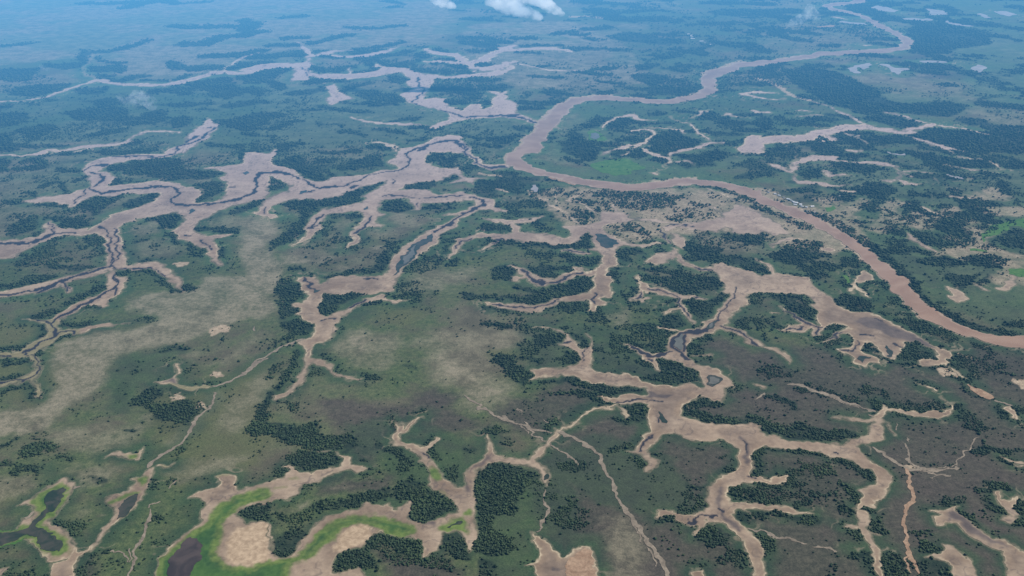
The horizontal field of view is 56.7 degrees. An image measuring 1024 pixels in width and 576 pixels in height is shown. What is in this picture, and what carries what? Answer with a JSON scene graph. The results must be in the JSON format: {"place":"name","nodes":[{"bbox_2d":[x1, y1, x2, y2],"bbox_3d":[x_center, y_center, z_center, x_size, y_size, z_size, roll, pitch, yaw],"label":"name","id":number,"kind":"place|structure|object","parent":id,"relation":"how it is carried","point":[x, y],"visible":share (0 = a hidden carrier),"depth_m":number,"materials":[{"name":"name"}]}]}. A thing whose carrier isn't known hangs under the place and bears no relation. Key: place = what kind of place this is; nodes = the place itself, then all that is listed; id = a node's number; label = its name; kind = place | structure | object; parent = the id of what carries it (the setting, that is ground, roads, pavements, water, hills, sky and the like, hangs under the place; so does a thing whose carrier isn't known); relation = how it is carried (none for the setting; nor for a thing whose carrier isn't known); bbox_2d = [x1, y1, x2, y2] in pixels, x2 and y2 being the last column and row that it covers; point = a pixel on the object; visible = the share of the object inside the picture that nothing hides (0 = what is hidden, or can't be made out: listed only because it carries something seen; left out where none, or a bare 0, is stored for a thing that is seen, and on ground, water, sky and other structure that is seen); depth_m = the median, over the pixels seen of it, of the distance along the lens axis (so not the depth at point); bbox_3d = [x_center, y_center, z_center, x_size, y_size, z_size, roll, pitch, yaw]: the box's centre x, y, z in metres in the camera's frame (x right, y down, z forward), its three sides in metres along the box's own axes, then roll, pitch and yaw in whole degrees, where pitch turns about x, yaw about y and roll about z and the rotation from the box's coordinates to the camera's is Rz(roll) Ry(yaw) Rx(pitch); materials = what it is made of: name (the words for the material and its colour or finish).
{"place":"outdoors","nodes":[
{"label":"outdoors","id":0,"kind":"place"},
{"bbox_2d":[0,487,65,550],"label":"pond","id":1,"kind":"structure","parent":0,"point":[46,540],"depth_m":1844.98,"materials":[{"name":"grey liquid"}]},
{"bbox_2d":[110,550,128,561],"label":"dirt track","id":2,"kind":"structure","parent":0,"point":[121,552],"depth_m":1792.73,"materials":[{"name":"beige soil"}]},
{"bbox_2d":[117,494,137,518],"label":"pond","id":3,"kind":"structure","parent":0,"point":[127,505],"depth_m":1924.42,"materials":[{"name":"grey liquid"}]},
{"bbox_2d":[127,509,151,575],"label":"dirt track","id":4,"kind":"structure","parent":0,"point":[141,539],"depth_m":1821.43,"materials":[{"name":"beige soil"}]},
{"bbox_2d":[147,392,216,467],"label":"dirt track","id":5,"kind":"structure","parent":0,"point":[150,464],"depth_m":2168.49,"materials":[{"name":"soil"}]},
{"bbox_2d":[167,537,202,575],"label":"muddy pond","id":6,"kind":"structure","parent":0,"point":[184,558],"depth_m":1779.25,"materials":[{"name":"grey liquid"}]},
{"bbox_2d":[213,339,303,386],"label":"dirt track","id":7,"kind":"structure","parent":0,"point":[253,364],"depth_m":2462.86,"materials":[{"name":"beige soil"}]},
{"bbox_2d":[394,234,432,274],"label":"pond","id":8,"kind":"structure","parent":0,"point":[418,244],"depth_m":3173.88,"materials":[{"name":"liquid"}]},
{"bbox_2d":[448,521,462,527],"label":"pond","id":9,"kind":"structure","parent":0,"point":[458,522],"depth_m":1872.59,"materials":[{"name":"grey liquid"}]},
{"bbox_2d":[464,395,551,441],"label":"dirt track","id":10,"kind":"structure","parent":0,"point":[505,418],"depth_m":2212.57,"materials":[{"name":"brown soil"}]},
{"bbox_2d":[0,0,1023,575],"bbox_3d":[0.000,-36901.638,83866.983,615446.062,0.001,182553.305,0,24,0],"label":"ground","id":11,"kind":"structure","parent":0,"point":[414,348],"depth_m":2775.09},
{"bbox_2d":[0,567,8,575],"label":"mudflat","id":12,"kind":"structure","parent":11,"relation":"on","point":[2,570],"depth_m":1750.27,"materials":[{"name":"beige soil"}]},
{"bbox_2d":[1,538,23,546],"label":"marsh","id":13,"kind":"structure","parent":11,"relation":"on","point":[13,542],"depth_m":1820.33,"materials":[{"name":"green plant"}]},
{"bbox_2d":[0,467,153,575],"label":"mudflat","id":14,"kind":"structure","parent":11,"relation":"on","point":[68,549],"depth_m":1878.99,"materials":[{"name":"beige soil"}]},
{"bbox_2d":[0,131,179,156],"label":"mudflat","id":15,"kind":"structure","parent":11,"relation":"on","point":[83,146],"depth_m":4290.59,"materials":[{"name":"beige soil"}]},
{"bbox_2d":[107,449,142,459],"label":"mudflat","id":16,"kind":"structure","parent":11,"relation":"on","point":[131,456],"depth_m":2085.58,"materials":[{"name":"beige soil"}]},
{"bbox_2d":[157,364,209,390],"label":"mudflat","id":17,"kind":"structure","parent":11,"relation":"on","point":[173,381],"depth_m":2369.82,"materials":[{"name":"beige soil"}]},
{"bbox_2d":[231,54,252,64],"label":"mudflat","id":18,"kind":"structure","parent":11,"relation":"on","point":[239,59],"depth_m":6128.26,"materials":[{"name":"beige soil"}]},
{"bbox_2d":[0,119,510,399],"bbox_3d":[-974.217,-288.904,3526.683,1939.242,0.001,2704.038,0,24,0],"label":"mudflat","id":19,"kind":"structure","parent":11,"relation":"on","point":[411,164],"depth_m":3533.68,"materials":[{"name":"beige soil"}]},
{"bbox_2d":[27,42,572,128],"bbox_3d":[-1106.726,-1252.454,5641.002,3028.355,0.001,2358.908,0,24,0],"label":"mudflat","id":20,"kind":"structure","parent":11,"relation":"on","point":[419,83],"depth_m":5657.48,"materials":[{"name":"beige soil"}]},
{"bbox_2d":[325,84,352,104],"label":"mudflat","id":21,"kind":"structure","parent":11,"relation":"on","point":[336,96],"depth_m":5188.55,"materials":[{"name":"beige soil"}]},
{"bbox_2d":[154,404,615,575],"bbox_3d":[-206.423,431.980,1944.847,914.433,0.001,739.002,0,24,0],"label":"mudflat","id":22,"kind":"structure","parent":11,"relation":"on","point":[229,539],"depth_m":1865.00,"materials":[{"name":"beige soil"}]},
{"bbox_2d":[372,142,397,150],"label":"mudflat","id":23,"kind":"structure","parent":11,"relation":"on","point":[389,145],"depth_m":4312.75,"materials":[{"name":"beige soil"}]},
{"bbox_2d":[350,116,426,125],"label":"mudflat","id":24,"kind":"structure","parent":11,"relation":"on","point":[397,123],"depth_m":4666.39,"materials":[{"name":"beige soil"}]},
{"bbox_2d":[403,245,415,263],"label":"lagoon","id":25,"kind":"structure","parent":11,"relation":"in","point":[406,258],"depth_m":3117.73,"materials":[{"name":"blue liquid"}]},
{"bbox_2d":[0,0,1023,186],"bbox_3d":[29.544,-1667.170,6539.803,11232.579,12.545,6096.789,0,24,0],"label":"woodland","id":26,"kind":"object","parent":11,"relation":"on","point":[610,15],"visible":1,"depth_m":5214.88,"materials":[{"name":"green plant"}]},
{"bbox_2d":[0,185,1023,417],"bbox_3d":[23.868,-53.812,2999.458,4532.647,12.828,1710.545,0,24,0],"label":"woodland","id":27,"kind":"object","parent":11,"relation":"on","point":[700,278],"visible":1,"depth_m":3000.37,"materials":[{"name":"green plant"}]},
{"bbox_2d":[0,416,1023,575],"bbox_3d":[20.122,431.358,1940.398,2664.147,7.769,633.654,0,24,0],"label":"woodland","id":28,"kind":"object","parent":11,"relation":"on","point":[481,485],"visible":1,"depth_m":1953.84,"materials":[{"name":"green plant"}]},
{"bbox_2d":[539,68,583,70],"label":"mudflat","id":29,"kind":"structure","parent":11,"relation":"on","point":[559,70],"depth_m":5815.15,"materials":[{"name":"beige soil"}]},
{"bbox_2d":[527,534,597,575],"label":"mudflat","id":30,"kind":"structure","parent":11,"relation":"on","point":[549,561],"depth_m":1775.09,"materials":[{"name":"beige soil"}]},
{"bbox_2d":[561,248,590,254],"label":"mudflat","id":31,"kind":"structure","parent":11,"relation":"on","point":[576,251],"depth_m":3159.18,"materials":[{"name":"beige soil"}]},
{"bbox_2d":[590,133,599,138],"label":"lagoon","id":32,"kind":"structure","parent":11,"relation":"on","point":[595,136],"depth_m":4455.70,"materials":[{"name":"blue liquid"}]},
{"bbox_2d":[587,130,606,141],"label":"marsh","id":33,"kind":"structure","parent":11,"relation":"on","point":[602,138],"depth_m":4450.92,"materials":[{"name":"green plant"}]},
{"bbox_2d":[590,158,645,175],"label":"marsh","id":34,"kind":"structure","parent":11,"relation":"on","point":[614,167],"depth_m":4021.97,"materials":[{"name":"green plant"}]},
{"bbox_2d":[448,202,790,312],"bbox_3d":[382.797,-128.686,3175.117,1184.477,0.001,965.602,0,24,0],"label":"mudflat","id":35,"kind":"structure","parent":11,"relation":"on","point":[739,218],"depth_m":3283.46,"materials":[{"name":"beige soil"}]},
{"bbox_2d":[619,407,628,417],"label":"mudflat","id":36,"kind":"structure","parent":11,"relation":"on","point":[624,412],"depth_m":2246.50,"materials":[{"name":"beige soil"}]},
{"bbox_2d":[602,114,653,127],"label":"mudflat","id":37,"kind":"structure","parent":11,"relation":"on","point":[635,116],"depth_m":4764.07,"materials":[{"name":"beige soil"}]},
{"bbox_2d":[602,129,655,154],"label":"mudflat","id":38,"kind":"structure","parent":11,"relation":"on","point":[628,145],"depth_m":4320.20,"materials":[{"name":"beige soil"}]},
{"bbox_2d":[629,275,706,323],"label":"mudflat","id":39,"kind":"structure","parent":11,"relation":"on","point":[645,287],"depth_m":2837.03,"materials":[{"name":"beige soil"}]},
{"bbox_2d":[670,232,684,247],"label":"mudflat","id":40,"kind":"structure","parent":11,"relation":"on","point":[678,240],"depth_m":3249.37,"materials":[{"name":"beige soil"}]},
{"bbox_2d":[674,334,682,349],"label":"lagoon","id":41,"kind":"structure","parent":11,"relation":"in","point":[678,344],"depth_m":2567.50,"materials":[{"name":"grey liquid"}]},
{"bbox_2d":[642,137,724,162],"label":"mudflat","id":42,"kind":"structure","parent":11,"relation":"on","point":[678,151],"depth_m":4239.72,"materials":[{"name":"beige soil"}]},
{"bbox_2d":[691,570,703,575],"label":"mudflat","id":43,"kind":"structure","parent":11,"relation":"on","point":[697,573],"depth_m":1742.96,"materials":[{"name":"beige soil"}]},
{"bbox_2d":[690,123,704,136],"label":"mudflat","id":44,"kind":"structure","parent":11,"relation":"on","point":[696,130],"depth_m":4547.74,"materials":[{"name":"beige soil"}]},
{"bbox_2d":[530,248,952,575],"bbox_3d":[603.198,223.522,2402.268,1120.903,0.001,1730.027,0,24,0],"label":"mudflat","id":45,"kind":"structure","parent":11,"relation":"on","point":[668,402],"depth_m":2325.80,"materials":[{"name":"brown soil"}]},
{"bbox_2d":[709,377,719,383],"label":"lagoon","id":46,"kind":"structure","parent":45,"relation":"in","point":[713,380],"depth_m":2381.76,"materials":[{"name":"grey liquid"}]},
{"bbox_2d":[740,91,774,98],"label":"mudflat","id":47,"kind":"structure","parent":11,"relation":"on","point":[747,94],"depth_m":5253.87,"materials":[{"name":"beige soil"}]},
{"bbox_2d":[751,110,770,112],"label":"mudflat","id":48,"kind":"structure","parent":11,"relation":"on","point":[754,111],"depth_m":4865.89,"materials":[{"name":"beige soil"}]},
{"bbox_2d":[769,237,802,247],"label":"mudflat","id":49,"kind":"structure","parent":11,"relation":"on","point":[780,241],"depth_m":3249.37,"materials":[{"name":"beige soil"}]},
{"bbox_2d":[770,155,847,172],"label":"mudflat","id":50,"kind":"structure","parent":11,"relation":"on","point":[793,166],"depth_m":4100.85,"materials":[{"name":"beige soil"}]},
{"bbox_2d":[792,175,850,186],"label":"mudflat","id":51,"kind":"structure","parent":11,"relation":"on","point":[825,184],"depth_m":3813.54,"materials":[{"name":"beige soil"}]},
{"bbox_2d":[821,247,834,251],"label":"mudflat","id":52,"kind":"structure","parent":11,"relation":"on","point":[828,249],"depth_m":3175.20,"materials":[{"name":"beige soil"}]},
{"bbox_2d":[825,206,835,211],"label":"marsh","id":53,"kind":"structure","parent":11,"relation":"on","point":[829,209],"depth_m":3543.83,"materials":[{"name":"green plant"}]},
{"bbox_2d":[822,170,845,176],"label":"mudflat","id":54,"kind":"structure","parent":11,"relation":"on","point":[828,173],"depth_m":3921.04,"materials":[{"name":"beige soil"}]},
{"bbox_2d":[737,110,956,153],"bbox_3d":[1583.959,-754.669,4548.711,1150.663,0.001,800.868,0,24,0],"label":"mudflat","id":55,"kind":"structure","parent":11,"relation":"on","point":[753,144],"depth_m":4466.61,"materials":[{"name":"beige soil"}]},
{"bbox_2d":[846,149,862,152],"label":"mudflat","id":56,"kind":"structure","parent":11,"relation":"on","point":[855,151],"depth_m":4239.72,"materials":[{"name":"beige soil"}]},
{"bbox_2d":[848,270,873,296],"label":"mudflat","id":57,"kind":"structure","parent":11,"relation":"on","point":[864,276],"depth_m":2950.70,"materials":[{"name":"beige soil"}]},
{"bbox_2d":[853,161,898,166],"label":"mudflat","id":58,"kind":"structure","parent":11,"relation":"on","point":[880,163],"depth_m":4060.94,"materials":[{"name":"beige soil"}]},
{"bbox_2d":[881,169,917,184],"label":"mudflat","id":59,"kind":"structure","parent":11,"relation":"on","point":[899,177],"depth_m":3860.58,"materials":[{"name":"beige soil"}]},
{"bbox_2d":[884,112,920,121],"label":"mudflat","id":60,"kind":"structure","parent":11,"relation":"on","point":[907,117],"depth_m":4809.81,"materials":[{"name":"beige soil"}]},
{"bbox_2d":[901,468,919,573],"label":"clay gully","id":61,"kind":"object","parent":11,"relation":"in","point":[908,552],"visible":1,"depth_m":1870.26,"materials":[{"name":"brown soil"}]},
{"bbox_2d":[907,232,936,251],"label":"mudflat","id":62,"kind":"structure","parent":11,"relation":"on","point":[912,238],"depth_m":3240.96,"materials":[{"name":"beige soil"}]},
{"bbox_2d":[913,137,956,151],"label":"mudflat","id":63,"kind":"structure","parent":11,"relation":"on","point":[935,144],"depth_m":4327.65,"materials":[{"name":"beige soil"}]},
{"bbox_2d":[928,544,976,575],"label":"mudflat","id":64,"kind":"structure","parent":11,"relation":"on","point":[953,556],"depth_m":1772.58,"materials":[{"name":"beige soil"}]},
{"bbox_2d":[946,286,968,301],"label":"mudflat","id":65,"kind":"structure","parent":11,"relation":"on","point":[958,296],"depth_m":2837.03,"materials":[{"name":"beige soil"}]},
{"bbox_2d":[930,506,1023,575],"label":"mudflat","id":66,"kind":"structure","parent":11,"relation":"on","point":[1014,558],"depth_m":1824.23,"materials":[{"name":"beige soil"}]},
{"bbox_2d":[970,248,986,251],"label":"marsh","id":67,"kind":"structure","parent":11,"relation":"on","point":[973,249],"depth_m":3167.30,"materials":[{"name":"green plant"}]},
{"bbox_2d":[973,283,989,290],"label":"mudflat","id":68,"kind":"structure","parent":11,"relation":"on","point":[982,288],"depth_m":2896.09,"materials":[{"name":"beige soil"}]},
{"bbox_2d":[981,218,1023,241],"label":"marsh","id":69,"kind":"structure","parent":11,"relation":"on","point":[1020,222],"depth_m":3362.97,"materials":[{"name":"green plant"}]},
{"bbox_2d":[995,491,1018,523],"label":"mudflat","id":70,"kind":"structure","parent":11,"relation":"on","point":[1011,517],"depth_m":1916.38,"materials":[{"name":"beige soil"}]},
{"bbox_2d":[996,274,1017,290],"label":"mudflat","id":71,"kind":"structure","parent":11,"relation":"on","point":[1011,281],"depth_m":2923.14,"materials":[{"name":"beige soil"}]},
{"bbox_2d":[1003,406,1017,418],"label":"mudflat","id":72,"kind":"structure","parent":11,"relation":"on","point":[1010,410],"depth_m":2250.54,"materials":[{"name":"beige soil"}]},
{"bbox_2d":[1003,457,1023,463],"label":"mudflat","id":73,"kind":"structure","parent":11,"relation":"on","point":[1019,462],"depth_m":2064.94,"materials":[{"name":"beige soil"}]},
{"bbox_2d":[1008,268,1023,276],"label":"marsh","id":74,"kind":"structure","parent":11,"relation":"on","point":[1018,272],"depth_m":3000.32,"materials":[{"name":"green plant"}]},
{"bbox_2d":[531,185,537,191],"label":"milky pond","id":75,"kind":"structure","parent":0,"point":[535,188],"depth_m":3754.77,"materials":[{"name":"grey liquid"}]},
{"bbox_2d":[536,490,549,531],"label":"dirt track","id":76,"kind":"structure","parent":0,"point":[542,521],"depth_m":1904.56,"materials":[{"name":"beige soil"}]},
{"bbox_2d":[548,177,575,184],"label":"clay gully","id":77,"kind":"object","parent":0,"point":[561,180],"visible":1,"depth_m":3848.07,"materials":[{"name":"beige soil"}]},
{"bbox_2d":[546,201,578,222],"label":"mudflat","id":78,"kind":"structure","parent":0,"point":[557,208],"depth_m":3533.68,"materials":[{"name":"beige soil"}]},
{"bbox_2d":[560,451,578,464],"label":"dirt track","id":79,"kind":"structure","parent":0,"point":[569,456],"depth_m":2080.21,"materials":[{"name":"beige soil"}]},
{"bbox_2d":[565,548,595,575],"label":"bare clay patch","id":80,"kind":"object","parent":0,"point":[580,563],"visible":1,"depth_m":1764.79,"materials":[{"name":"beige soil"}]},
{"bbox_2d":[582,204,596,215],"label":"mudflat","id":81,"kind":"structure","parent":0,"point":[595,213],"depth_m":3533.68,"materials":[{"name":"beige soil"}]},
{"bbox_2d":[595,234,618,247],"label":"pond","id":82,"kind":"structure","parent":0,"point":[605,241],"depth_m":3239.61,"materials":[{"name":"liquid"}]},
{"bbox_2d":[558,431,669,575],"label":"dirt track","id":83,"kind":"structure","parent":0,"point":[635,524],"depth_m":1898.78,"materials":[{"name":"beige soil"}]},
{"bbox_2d":[658,411,667,422],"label":"pond","id":84,"kind":"structure","parent":0,"point":[662,418],"depth_m":2221.64,"materials":[{"name":"liquid"}]},
{"bbox_2d":[691,353,712,355],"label":"mudflat","id":85,"kind":"structure","parent":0,"point":[710,354],"depth_m":2502.45,"materials":[{"name":"beige soil"}]},
{"bbox_2d":[706,320,716,328],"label":"pond","id":86,"kind":"structure","parent":0,"point":[714,322],"depth_m":2660.97,"materials":[{"name":"grey liquid"}]},
{"bbox_2d":[706,375,722,386],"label":"pond","id":87,"kind":"structure","parent":0,"point":[715,376],"depth_m":2386.91,"materials":[{"name":"grey liquid"}]},
{"bbox_2d":[506,0,1023,347],"bbox_3d":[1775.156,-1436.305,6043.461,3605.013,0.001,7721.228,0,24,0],"label":"river","id":88,"kind":"structure","parent":0,"point":[885,271],"depth_m":3823.92,"materials":[{"name":"brown liquid"}]},
{"bbox_2d":[747,528,805,543],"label":"dirt track","id":89,"kind":"structure","parent":0,"point":[770,534],"depth_m":1834.78,"materials":[{"name":"beige soil"}]},
{"bbox_2d":[787,383,859,407],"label":"dirt track","id":90,"kind":"structure","parent":0,"point":[833,396],"depth_m":2316.99,"materials":[{"name":"brown soil"}]},
{"bbox_2d":[816,545,836,551],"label":"dirt track","id":91,"kind":"structure","parent":0,"point":[818,546],"depth_m":1808.27,"materials":[{"name":"beige soil"}]},
{"bbox_2d":[840,21,866,24],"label":"milky pond","id":92,"kind":"structure","parent":0,"point":[852,22],"depth_m":7458.31,"materials":[{"name":"blue liquid"}]},
{"bbox_2d":[848,63,870,72],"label":"milky pond","id":93,"kind":"structure","parent":0,"point":[862,66],"depth_m":5894.87,"materials":[{"name":"blue liquid"}]},
{"bbox_2d":[857,356,870,361],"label":"pond","id":94,"kind":"structure","parent":0,"point":[861,358],"depth_m":2491.45,"materials":[{"name":"liquid"}]},
{"bbox_2d":[871,5,898,11],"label":"milky pond","id":95,"kind":"structure","parent":0,"point":[883,8],"depth_m":8163.71,"materials":[{"name":"blue liquid"}]},
{"bbox_2d":[885,345,892,356],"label":"pond","id":96,"kind":"structure","parent":0,"point":[889,352],"depth_m":2521.57,"materials":[{"name":"blue liquid"}]},
{"bbox_2d":[880,64,908,74],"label":"milky pond","id":97,"kind":"structure","parent":0,"point":[896,70],"depth_m":5839.85,"materials":[{"name":"blue liquid"}]},
{"bbox_2d":[902,18,932,20],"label":"milky pond","id":98,"kind":"structure","parent":0,"point":[918,19],"depth_m":7617.12,"materials":[{"name":"blue liquid"}]},
{"bbox_2d":[873,437,977,476],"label":"dirt track","id":99,"kind":"structure","parent":0,"point":[930,470],"depth_m":2051.24,"materials":[{"name":"beige soil"}]},
{"bbox_2d":[919,60,946,62],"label":"milky pond","id":100,"kind":"structure","parent":0,"point":[929,61],"depth_m":6066.32,"materials":[{"name":"blue liquid"}]},
{"bbox_2d":[927,9,946,14],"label":"milky pond","id":101,"kind":"structure","parent":0,"point":[936,12],"depth_m":7956.11,"materials":[{"name":"blue liquid"}]},
{"bbox_2d":[945,21,970,26],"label":"milky pond","id":102,"kind":"structure","parent":0,"point":[957,24],"depth_m":7392.16,"materials":[{"name":"blue liquid"}]},
{"bbox_2d":[971,65,986,71],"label":"milky pond","id":103,"kind":"structure","parent":0,"point":[979,68],"depth_m":5867.23,"materials":[{"name":"liquid"}]},
{"bbox_2d":[967,384,993,398],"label":"mudflat","id":104,"kind":"structure","parent":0,"point":[982,393],"depth_m":2327.57,"materials":[{"name":"brown soil"}]},
{"bbox_2d":[994,11,1016,15],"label":"milky pond","id":105,"kind":"structure","parent":0,"point":[1005,13],"depth_m":7905.85,"materials":[{"name":"blue liquid"}]}
]}

